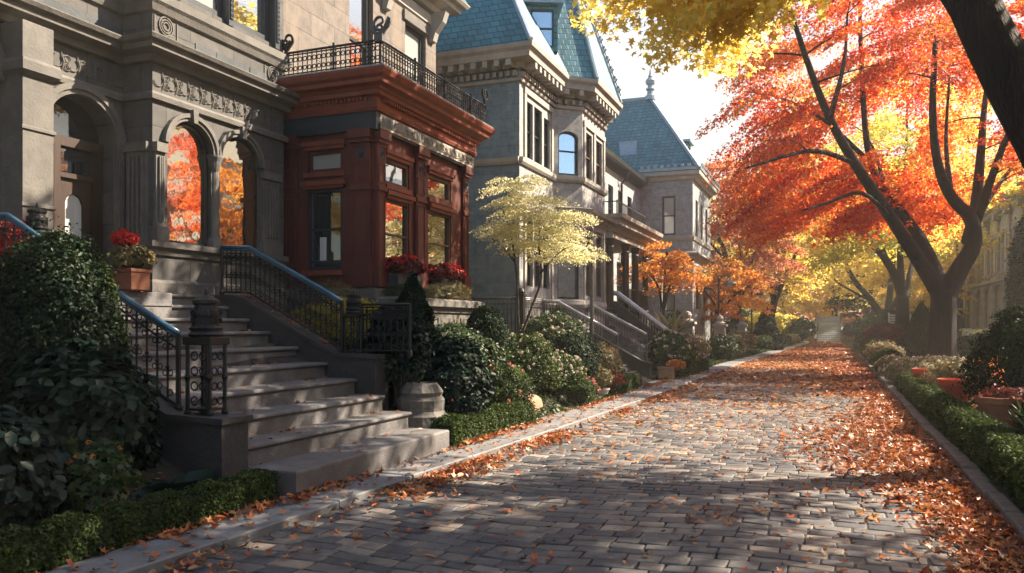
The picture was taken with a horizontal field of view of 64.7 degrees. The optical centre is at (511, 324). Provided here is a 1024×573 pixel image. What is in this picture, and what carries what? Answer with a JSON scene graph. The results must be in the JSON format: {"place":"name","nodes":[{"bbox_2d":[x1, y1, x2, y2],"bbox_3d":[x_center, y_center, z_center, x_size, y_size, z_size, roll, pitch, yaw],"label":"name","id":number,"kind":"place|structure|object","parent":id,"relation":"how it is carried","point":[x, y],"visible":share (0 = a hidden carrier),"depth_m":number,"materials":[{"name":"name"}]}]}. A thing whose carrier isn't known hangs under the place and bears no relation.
{"place":"outdoors","nodes":[
{"label":"outdoors","id":0,"kind":"place"},
{"bbox_2d":[0,334,808,541],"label":"garden soil","id":1,"kind":"structure","parent":0,"point":[170,472],"depth_m":9.01,"materials":[{"name":"brown soil"}]},
{"bbox_2d":[0,398,71,526],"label":"leaved shrub","id":2,"kind":"object","parent":1,"relation":"on","point":[32,436],"visible":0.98,"depth_m":5.33,"materials":[{"name":"green plant"}]},
{"bbox_2d":[0,216,137,438],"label":"evergreen bush","id":3,"kind":"object","parent":1,"relation":"on","point":[41,279],"visible":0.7,"depth_m":6.44,"materials":[{"name":"green plant"}]},
{"bbox_2d":[0,337,165,484],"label":"leaved shrub","id":4,"kind":"object","parent":1,"relation":"on","point":[118,391],"visible":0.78,"depth_m":6.09,"materials":[{"name":"green plant"}]},
{"bbox_2d":[52,431,144,513],"bbox_3d":[-3.002,1.162,5.883,0.665,0.787,0.646,0,0,21],"label":"rose bush","id":5,"kind":"object","parent":1,"relation":"on","point":[113,472],"visible":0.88,"depth_m":5.75,"materials":[{"name":"green plant"}]},
{"bbox_2d":[76,252,135,433],"bbox_3d":[-3.564,0.271,6.864,0.653,1.766,0.587,0,0,-7],"label":"evergreen bush","id":6,"kind":"object","parent":1,"relation":"on","point":[110,284],"visible":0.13,"depth_m":6.83,"materials":[{"name":"green plant"}]},
{"bbox_2d":[0,468,280,572],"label":"box hedge","id":7,"kind":"object","parent":1,"relation":"on","point":[41,547],"visible":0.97,"depth_m":5.53,"materials":[{"name":"green plant"}]},
{"bbox_2d":[0,0,300,310],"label":"town house","id":8,"kind":"structure","parent":1,"relation":"on","point":[158,125],"depth_m":10.49,"materials":[{"name":"grey stone"}]},
{"bbox_2d":[61,177,90,244],"bbox_3d":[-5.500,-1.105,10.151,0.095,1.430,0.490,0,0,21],"label":"door","id":9,"kind":"structure","parent":8,"relation":"in","point":[75,194],"depth_m":10.21,"materials":[{"name":"brown wood"}]},
{"bbox_2d":[167,122,207,246],"bbox_3d":[-4.463,-1.915,11.033,0.080,1.670,0.810,0,0,21],"label":"window","id":10,"kind":"structure","parent":8,"relation":"in","point":[187,162],"depth_m":11.09,"materials":[{"name":"orange glass"}]},
{"bbox_2d":[220,138,255,251],"bbox_3d":[-4.084,-1.915,11.937,0.125,1.670,0.810,0,0,21],"label":"window","id":11,"kind":"structure","parent":8,"relation":"in","point":[238,165],"depth_m":11.95,"materials":[{"name":"orange glass"}]},
{"bbox_2d":[234,0,268,41],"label":"window","id":12,"kind":"structure","parent":8,"relation":"in","point":[252,16],"depth_m":12.36,"materials":[{"name":"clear glass"}]},
{"bbox_2d":[133,467,224,501],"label":"hosta","id":13,"kind":"object","parent":1,"relation":"on","point":[191,478],"visible":0.21,"depth_m":6.63,"materials":[{"name":"green plant"}]},
{"bbox_2d":[291,296,388,344],"bbox_3d":[-2.645,-0.004,12.192,1.852,0.933,0.887,0,0,1],"label":"lawn shrub","id":14,"kind":"object","parent":1,"relation":"on","point":[329,318],"visible":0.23,"depth_m":11.99,"materials":[{"name":"yellow plant"}]},
{"bbox_2d":[277,0,494,349],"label":"town house","id":15,"kind":"structure","parent":1,"relation":"on","point":[383,143],"depth_m":13.08,"materials":[{"name":"red stone"}]},
{"bbox_2d":[309,188,341,269],"bbox_3d":[-2.959,-1.520,12.972,0.640,1.280,0.080,0,0,21],"label":"window","id":16,"kind":"structure","parent":15,"relation":"in","point":[325,206],"depth_m":12.98,"materials":[{"name":"black glass"}]},
{"bbox_2d":[309,149,341,172],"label":"window","id":17,"kind":"structure","parent":15,"relation":"in","point":[330,160],"depth_m":12.98,"materials":[{"name":"glass"}]},
{"bbox_2d":[349,0,368,66],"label":"window","id":18,"kind":"structure","parent":15,"relation":"in","point":[358,9],"depth_m":15.83,"materials":[{"name":"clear glass"}]},
{"bbox_2d":[386,199,407,269],"bbox_3d":[-1.932,-1.460,13.288,0.080,1.120,0.780,0,0,21],"label":"window","id":19,"kind":"structure","parent":15,"relation":"in","point":[396,212],"depth_m":13.36,"materials":[{"name":"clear glass"}]},
{"bbox_2d":[386,159,407,188],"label":"window","id":20,"kind":"structure","parent":15,"relation":"in","point":[396,173],"depth_m":13.36,"materials":[{"name":"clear glass"}]},
{"bbox_2d":[388,274,422,286],"bbox_3d":[-1.733,-0.700,13.167,0.200,0.200,0.840,0,0,21],"label":"window box","id":21,"kind":"object","parent":15,"relation":"attached to","point":[399,279],"visible":0.58,"depth_m":12.80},
{"bbox_2d":[383,254,427,274],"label":"geranium","id":22,"kind":"object","parent":21,"relation":"in","point":[404,263],"visible":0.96,"depth_m":12.86,"materials":[{"name":"red plant"}]},
{"bbox_2d":[405,24,421,84],"bbox_3d":[-2.232,-5.400,17.774,0.080,2.200,0.950,0,0,21],"label":"window","id":23,"kind":"structure","parent":15,"relation":"in","point":[413,40],"depth_m":17.91,"materials":[{"name":"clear glass"}]},
{"bbox_2d":[428,210,449,274],"bbox_3d":[-1.369,-1.460,14.721,0.080,1.120,0.920,0,0,21],"label":"window","id":24,"kind":"structure","parent":15,"relation":"in","point":[438,224],"depth_m":14.77,"materials":[{"name":"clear glass"}]},
{"bbox_2d":[428,174,449,202],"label":"window","id":25,"kind":"structure","parent":15,"relation":"in","point":[438,188],"depth_m":14.80,"materials":[{"name":"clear glass"}]},
{"bbox_2d":[431,279,461,291],"bbox_3d":[-1.173,-0.700,14.591,0.200,0.200,0.840,0,0,21],"label":"window box","id":26,"kind":"object","parent":15,"relation":"attached to","point":[445,281],"visible":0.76,"depth_m":14.33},
{"bbox_2d":[429,262,465,280],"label":"geranium","id":27,"kind":"object","parent":26,"relation":"in","point":[453,271],"visible":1,"depth_m":14.30,"materials":[{"name":"red plant"}]},
{"bbox_2d":[0,330,788,558],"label":"ground cover","id":28,"kind":"object","parent":1,"relation":"on","point":[716,360],"visible":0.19,"depth_m":15.25,"materials":[{"name":"green plant"}]},
{"bbox_3d":[-0.659,1.295,10.950,0.281,0.170,0.281,0,0,21],"label":"flower pot","id":29,"kind":"object","parent":28,"relation":"on","visible":0},
{"bbox_2d":[444,391,485,414],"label":"potted plant","id":30,"kind":"object","parent":29,"relation":"in","point":[472,403],"visible":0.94,"depth_m":10.76,"materials":[{"name":"green plant"}]},
{"bbox_2d":[383,267,450,387],"bbox_3d":[-1.375,0.035,11.457,1.130,1.739,1.089,0,0,21],"label":"conical evergreen","id":31,"kind":"object","parent":1,"relation":"on","point":[412,293],"visible":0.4,"depth_m":11.32,"materials":[{"name":"green plant"}]},
{"bbox_2d":[397,381,445,428],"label":"stone plinth","id":32,"kind":"structure","parent":1,"relation":"on","point":[423,402],"depth_m":10.34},
{"bbox_2d":[376,296,484,340],"bbox_3d":[-1.303,-0.015,13.836,0.490,0.830,3.120,0,0,21],"label":"stone planter","id":33,"kind":"object","parent":1,"relation":"on","point":[447,310],"visible":0.36,"depth_m":13.87,"materials":[{"name":"stone"}]},
{"bbox_2d":[423,282,474,300],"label":"dried grasses","id":34,"kind":"object","parent":33,"relation":"on","point":[463,289],"visible":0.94,"depth_m":14.15,"materials":[{"name":"yellow plant"}]},
{"bbox_2d":[412,332,502,417],"bbox_3d":[-0.864,0.781,11.344,1.296,1.355,1.181,0,0,33],"label":"leaved shrub","id":35,"kind":"object","parent":1,"relation":"on","point":[463,357],"visible":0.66,"depth_m":10.99,"materials":[{"name":"green plant"}]},
{"bbox_2d":[434,319,510,366],"bbox_3d":[-1.002,0.360,13.800,2.859,0.909,1.851,0,0,-45],"label":"flowering bush","id":36,"kind":"object","parent":1,"relation":"on","point":[460,328],"visible":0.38,"depth_m":13.44,"materials":[{"name":"green plant"}]},
{"bbox_2d":[430,400,536,446],"bbox_3d":[-0.342,1.335,11.348,0.458,0.411,2.718,0,0,24],"label":"box hedge","id":37,"kind":"object","parent":1,"relation":"on","point":[502,415],"visible":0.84,"depth_m":10.93,"materials":[{"name":"green plant"}]},
{"bbox_2d":[466,301,512,366],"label":"round shrub","id":38,"kind":"object","parent":1,"relation":"on","point":[489,322],"visible":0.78,"depth_m":13.85,"materials":[{"name":"green plant"}]},
{"bbox_2d":[471,360,537,406],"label":"flowering bush","id":39,"kind":"object","parent":1,"relation":"on","point":[509,387],"visible":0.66,"depth_m":12.38,"materials":[{"name":"green plant"}]},
{"bbox_2d":[488,332,565,391],"bbox_3d":[0.198,0.767,14.695,1.486,1.287,1.596,0,0,-4],"label":"flowering bush","id":40,"kind":"object","parent":1,"relation":"on","point":[535,366],"visible":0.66,"depth_m":14.32,"materials":[{"name":"green plant"}]},
{"bbox_2d":[436,0,622,336],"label":"town house","id":41,"kind":"structure","parent":1,"relation":"on","point":[541,72],"depth_m":20.51,"materials":[{"name":"stone"}]},
{"bbox_2d":[558,132,576,175],"bbox_3d":[1.508,-4.700,22.274,0.620,1.200,0.080,0,0,-24],"label":"window","id":42,"kind":"structure","parent":41,"relation":"in","point":[567,141],"depth_m":22.29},
{"bbox_2d":[558,230,577,298],"bbox_3d":[1.508,-1.650,22.274,0.660,1.900,0.080,0,0,-24],"label":"window","id":43,"kind":"structure","parent":41,"relation":"in","point":[567,278],"depth_m":22.29,"materials":[{"name":"grey glass"}]},
{"bbox_2d":[469,173,610,338],"bbox_3d":[0.574,-1.203,16.459,3.009,3.794,2.625,0,0,-2],"label":"ornamental tree","id":44,"kind":"object","parent":1,"relation":"on","point":[544,214],"visible":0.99,"depth_m":16.15,"materials":[{"name":"yellow plant"}]},
{"bbox_2d":[516,311,589,350],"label":"flowering bush","id":45,"kind":"object","parent":1,"relation":"on","point":[555,328],"visible":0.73,"depth_m":17.03,"materials":[{"name":"green plant"}]},
{"bbox_2d":[535,349,589,395],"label":"flowering bush","id":46,"kind":"object","parent":1,"relation":"on","point":[566,362],"visible":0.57,"depth_m":15.26,"materials":[{"name":"green plant"}]},
{"bbox_2d":[545,331,603,380],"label":"dark shrub","id":47,"kind":"object","parent":1,"relation":"on","point":[588,353],"visible":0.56,"depth_m":16.30,"materials":[{"name":"green plant"}]},
{"bbox_2d":[566,384,595,403],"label":"shrub","id":48,"kind":"object","parent":1,"relation":"on","point":[581,393],"visible":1,"depth_m":14.92,"materials":[{"name":"green plant"}]},
{"bbox_2d":[590,221,593,342],"bbox_3d":[1.874,-0.575,18.980,0.140,3.750,0.133,0,0,21],"label":"lamp post","id":49,"kind":"object","parent":1,"relation":"on","point":[591,298],"visible":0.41,"depth_m":18.95,"materials":[{"name":"metal"}]},
{"bbox_2d":[594,341,623,372],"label":"round shrub","id":50,"kind":"object","parent":1,"relation":"on","point":[609,353],"visible":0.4,"depth_m":17.59,"materials":[{"name":"yellow plant"}]},
{"bbox_2d":[605,69,719,340],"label":"town house","id":51,"kind":"structure","parent":1,"relation":"on","point":[656,173],"depth_m":37.15,"materials":[{"name":"grey stone"}]},
{"bbox_2d":[662,196,675,234],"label":"window","id":52,"kind":"structure","parent":51,"relation":"in","point":[668,202],"depth_m":37.22,"materials":[{"name":"grey glass"}]},
{"bbox_2d":[615,240,712,321],"bbox_3d":[5.790,-0.977,31.067,3.623,4.454,3.523,0,0,21],"label":"ornamental tree","id":53,"kind":"object","parent":1,"relation":"on","point":[674,273],"visible":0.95,"depth_m":30.50,"materials":[{"name":"orange plant"}]},
{"bbox_2d":[644,328,698,365],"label":"hydrangea","id":54,"kind":"object","parent":1,"relation":"on","point":[663,349],"visible":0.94,"depth_m":23.39,"materials":[{"name":"green plant"}]},
{"bbox_2d":[647,304,706,334],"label":"spiky plant","id":55,"kind":"object","parent":1,"relation":"on","point":[672,324],"visible":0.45,"depth_m":26.72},
{"bbox_2d":[706,334,741,357],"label":"garden shrub","id":56,"kind":"object","parent":1,"relation":"on","point":[724,345],"visible":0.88,"depth_m":33.33,"materials":[{"name":"green plant"}]},
{"bbox_2d":[696,256,777,321],"bbox_3d":[10.008,-0.950,39.340,5.514,4.800,5.145,0,0,21],"label":"ornamental tree","id":57,"kind":"object","parent":1,"relation":"on","point":[749,275],"visible":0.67,"depth_m":38.32,"materials":[{"name":"orange plant"}]},
{"bbox_2d":[704,157,817,328],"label":"street tree","id":58,"kind":"object","parent":1,"relation":"on","point":[771,259],"visible":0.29,"depth_m":48.05,"materials":[{"name":"orange plant"}]},
{"bbox_2d":[752,304,784,349],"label":"conical evergreen","id":59,"kind":"object","parent":1,"relation":"on","point":[765,324],"visible":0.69,"depth_m":47.83,"materials":[{"name":"green plant"}]},
{"bbox_2d":[710,169,865,317],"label":"street tree","id":60,"kind":"object","parent":1,"relation":"on","point":[774,297],"visible":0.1,"depth_m":60.89,"materials":[{"name":"yellow plant"}]},
{"bbox_2d":[159,349,1023,572],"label":"road","id":61,"kind":"structure","parent":0,"point":[733,552],"depth_m":6.77,"materials":[{"name":"stone"}]},
{"bbox_2d":[148,372,729,572],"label":"leaf drift","id":62,"kind":"object","parent":61,"relation":"on","point":[459,469],"visible":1,"depth_m":8.45,"materials":[{"name":"orange plant"}]},
{"bbox_2d":[217,399,983,572],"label":"fallen leaves","id":63,"kind":"object","parent":61,"relation":"on","point":[689,519],"visible":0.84,"depth_m":7.40,"materials":[{"name":"plant"}]},
{"bbox_2d":[771,345,891,396],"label":"fallen leaves","id":64,"kind":"object","parent":61,"relation":"on","point":[869,377],"visible":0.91,"depth_m":23.86,"materials":[{"name":"plant"}]},
{"bbox_2d":[733,391,1023,572],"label":"leaf drift","id":65,"kind":"object","parent":61,"relation":"on","point":[900,419],"visible":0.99,"depth_m":7.91,"materials":[{"name":"orange plant"}]},
{"bbox_2d":[534,363,720,423],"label":"footway","id":66,"kind":"structure","parent":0,"point":[639,388],"depth_m":14.97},
{"bbox_2d":[592,0,1023,301],"label":"sky","id":67,"kind":"structure","parent":0,"point":[686,100],"materials":[{"name":"white"}]},
{"bbox_2d":[744,301,884,342],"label":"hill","id":68,"kind":"structure","parent":0,"point":[810,339],"depth_m":78.31,"materials":[{"name":"plant"}]},
{"bbox_2d":[744,234,850,318],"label":"street tree","id":69,"kind":"object","parent":68,"relation":"on","point":[786,301],"visible":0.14,"depth_m":84.45,"materials":[{"name":"yellow plant"}]},
{"bbox_2d":[821,269,915,318],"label":"street tree","id":70,"kind":"object","parent":68,"relation":"on","point":[866,310],"visible":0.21,"depth_m":78.45,"materials":[{"name":"yellow plant"}]},
{"bbox_2d":[809,342,858,353],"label":"ground","id":71,"kind":"structure","parent":0,"point":[847,344],"depth_m":63.87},
{"bbox_2d":[3,291,448,498],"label":"front steps","id":72,"kind":"structure","parent":71,"relation":"on","point":[225,444],"depth_m":8.91,"materials":[{"name":"stone"}]},
{"bbox_2d":[24,203,49,239],"bbox_3d":[-4.904,-0.832,8.353,0.238,0.864,0.238,0,0,21],"label":"newel post","id":73,"kind":"object","parent":72,"relation":"on","point":[37,213],"visible":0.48,"depth_m":8.28,"materials":[{"name":"stone"}]},
{"bbox_2d":[0,212,182,410],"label":"stair railing","id":74,"kind":"object","parent":72,"relation":"on","point":[151,317],"visible":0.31,"depth_m":7.46,"materials":[{"name":"black metal"}]},
{"bbox_2d":[112,268,151,290],"bbox_3d":[-4.535,-0.530,9.648,0.308,0.260,0.308,0,0,21],"label":"flower pot","id":75,"kind":"object","parent":72,"relation":"on","point":[132,279],"visible":0.92,"depth_m":9.53,"materials":[{"name":"ceramic"}]},
{"bbox_2d":[106,243,156,268],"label":"potted plant","id":76,"kind":"object","parent":75,"relation":"in","point":[137,257],"visible":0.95,"depth_m":9.55,"materials":[{"name":"green plant"}]},
{"bbox_2d":[109,227,139,252],"bbox_3d":[-4.588,-0.996,9.583,0.345,0.317,0.332,0,0,-32],"label":"chrysanthemum","id":77,"kind":"object","parent":76,"relation":"on","point":[123,237],"visible":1,"depth_m":9.50,"materials":[{"name":"red plant"}]},
{"bbox_2d":[182,288,229,416],"bbox_3d":[-2.728,0.240,7.219,0.314,1.140,0.314,0,0,21],"label":"newel post","id":78,"kind":"object","parent":72,"relation":"on","point":[206,333],"visible":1,"depth_m":7.14,"materials":[{"name":"black metal"}]},
{"bbox_2d":[0,291,421,542],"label":"fallen leaves","id":79,"kind":"object","parent":72,"relation":"on","point":[293,427],"visible":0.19,"depth_m":9.63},
{"bbox_2d":[219,245,343,352],"bbox_3d":[-3.169,-0.355,11.045,2.060,1.530,0.080,0,0,21],"label":"stair railing","id":80,"kind":"object","parent":72,"relation":"on","point":[290,272],"visible":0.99,"depth_m":11.02,"materials":[{"name":"black metal"}]},
{"bbox_2d":[342,289,364,353],"bbox_3d":[-2.076,-0.042,10.626,0.238,0.864,0.238,0,0,21],"label":"newel post","id":81,"kind":"object","parent":72,"relation":"on","point":[353,302],"visible":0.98,"depth_m":10.56,"materials":[{"name":"black metal"}]},
{"bbox_2d":[359,303,412,356],"bbox_3d":[-1.645,0.072,10.467,0.800,0.696,0.080,0,0,21],"label":"garden rail","id":82,"kind":"object","parent":72,"relation":"on","point":[409,352],"visible":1,"depth_m":10.46,"materials":[{"name":"black metal"}]},
{"bbox_2d":[364,308,434,403],"bbox_3d":[-1.540,0.403,10.749,1.104,1.304,0.684,0,0,21],"label":"climbing vine","id":83,"kind":"object","parent":82,"relation":"attached to","point":[419,334],"visible":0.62,"depth_m":10.56,"materials":[{"name":"green plant"}]},
{"bbox_2d":[43,343,807,572],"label":"kerb","id":84,"kind":"structure","parent":71,"relation":"on","point":[227,531],"depth_m":6.84,"materials":[{"name":"stone"}]},
{"bbox_2d":[36,372,697,572],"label":"leaf drift","id":85,"kind":"object","parent":84,"relation":"on","point":[297,497],"visible":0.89,"depth_m":7.04,"materials":[{"name":"plant"}]},
{"bbox_2d":[89,369,719,571],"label":"fallen leaves","id":86,"kind":"object","parent":84,"relation":"on","point":[154,554],"visible":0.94,"depth_m":8.18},
{"bbox_2d":[585,332,652,378],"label":"front steps","id":87,"kind":"structure","parent":71,"relation":"on","point":[634,363],"depth_m":22.08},
{"bbox_2d":[542,300,618,362],"bbox_3d":[1.647,0.215,19.660,1.960,1.650,0.080,0,0,21],"label":"stair railing","id":88,"kind":"object","parent":87,"relation":"on","point":[598,324],"visible":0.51,"depth_m":19.59,"materials":[{"name":"black metal"}]},
{"bbox_2d":[587,303,647,361],"bbox_3d":[2.858,0.225,22.386,1.820,1.670,0.080,0,0,21],"label":"stair railing","id":89,"kind":"object","parent":87,"relation":"on","point":[625,323],"visible":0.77,"depth_m":22.28,"materials":[{"name":"black metal"}]},
{"bbox_2d":[605,290,669,366],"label":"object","id":90,"kind":"structure","parent":71,"relation":"on","point":[622,312],"depth_m":26.17,"materials":[{"name":"metal"}]},
{"bbox_2d":[582,341,898,455],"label":"fallen leaves","id":91,"kind":"object","parent":71,"relation":"on","point":[793,355],"visible":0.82,"depth_m":22.97,"materials":[{"name":"plant"}]},
{"bbox_2d":[814,313,843,341],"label":"distant steps","id":92,"kind":"structure","parent":71,"relation":"on","point":[828,328],"depth_m":75.45,"materials":[{"name":"stone"}]},
{"bbox_2d":[730,55,1023,336],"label":"street tree","id":93,"kind":"object","parent":71,"relation":"on","point":[901,284],"visible":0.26,"depth_m":41.62,"materials":[{"name":"yellow plant"}]},
{"bbox_2d":[793,130,964,315],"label":"street tree","id":94,"kind":"object","parent":71,"relation":"on","point":[876,307],"visible":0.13,"depth_m":57.54,"materials":[{"name":"yellow plant"}]},
{"bbox_2d":[806,206,955,317],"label":"street tree","id":95,"kind":"object","parent":71,"relation":"on","point":[871,292],"visible":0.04,"depth_m":69.53,"materials":[{"name":"yellow plant"}]},
{"bbox_2d":[840,201,980,329],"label":"street tree","id":96,"kind":"object","parent":71,"relation":"on","point":[882,275],"visible":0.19,"depth_m":60.03,"materials":[{"name":"yellow plant"}]},
{"bbox_2d":[847,341,1023,513],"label":"planting bed","id":97,"kind":"object","parent":71,"relation":"on","point":[1000,490],"visible":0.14,"depth_m":10.07,"materials":[{"name":"brown plant"}]},
{"bbox_2d":[566,0,1023,168],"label":"leaning tree","id":98,"kind":"object","parent":97,"relation":"on","point":[990,37],"visible":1,"depth_m":12.97,"materials":[{"name":"yellow plant"}]},
{"bbox_2d":[695,0,1023,357],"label":"maple tree","id":99,"kind":"object","parent":97,"relation":"on","point":[891,210],"visible":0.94,"depth_m":25.76,"materials":[{"name":"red plant"}]},
{"bbox_2d":[861,321,904,346],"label":"purple shrub","id":100,"kind":"object","parent":97,"relation":"on","point":[888,331],"visible":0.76,"depth_m":36.19,"materials":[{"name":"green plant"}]},
{"bbox_2d":[878,357,929,380],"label":"bed shrub","id":101,"kind":"object","parent":97,"relation":"on","point":[890,370],"visible":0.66,"depth_m":19.37,"materials":[{"name":"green plant"}]},
{"bbox_2d":[897,300,929,357],"bbox_3d":[16.134,0.280,31.795,1.902,2.514,2.042,0,0,21],"label":"conical evergreen","id":102,"kind":"object","parent":97,"relation":"on","point":[914,337],"visible":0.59,"depth_m":31.51,"materials":[{"name":"green plant"}]},
{"bbox_2d":[920,355,973,396],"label":"flowering bush","id":103,"kind":"object","parent":97,"relation":"on","point":[940,368],"visible":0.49,"depth_m":14.59,"materials":[{"name":"beige plant"}]},
{"bbox_2d":[937,378,970,403],"bbox_3d":[7.550,1.180,13.794,0.540,0.500,0.540,0,0,21],"label":"flower pot","id":104,"kind":"object","parent":97,"relation":"on","point":[945,384],"visible":0.48,"depth_m":13.61,"materials":[{"name":"red ceramic"}]},
{"bbox_2d":[896,371,1023,508],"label":"box hedge","id":105,"kind":"object","parent":97,"relation":"on","point":[997,445],"visible":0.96,"depth_m":8.90,"materials":[{"name":"green plant"}]},
{"bbox_2d":[948,300,1023,402],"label":"dark shrub","id":106,"kind":"object","parent":97,"relation":"on","point":[1008,335],"visible":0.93,"depth_m":11.77,"materials":[{"name":"green plant"}]},
{"bbox_2d":[975,397,1021,431],"bbox_3d":[6.335,1.170,10.511,0.562,0.460,0.562,0,0,21],"label":"flower pot","id":107,"kind":"object","parent":97,"relation":"on","point":[998,409],"visible":0.59,"depth_m":10.32,"materials":[{"name":"ceramic"}]},
{"bbox_2d":[970,383,1023,417],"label":"red leaved plant","id":108,"kind":"object","parent":107,"relation":"in","point":[1009,392],"visible":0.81,"depth_m":10.39,"materials":[{"name":"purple plant"}]},
{"bbox_2d":[858,354,1023,541],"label":"stone edging","id":109,"kind":"object","parent":71,"relation":"on","point":[1009,510],"visible":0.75,"depth_m":8.17,"materials":[{"name":"stone"}]},
{"bbox_2d":[944,178,1023,327],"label":"terrace house","id":110,"kind":"structure","parent":71,"relation":"on","point":[990,271],"depth_m":53.00,"materials":[{"name":"stone"}]},
{"bbox_2d":[1003,214,1023,312],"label":"column evergreen","id":111,"kind":"object","parent":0,"point":[1014,293],"depth_m":33.79,"materials":[{"name":"green plant"}]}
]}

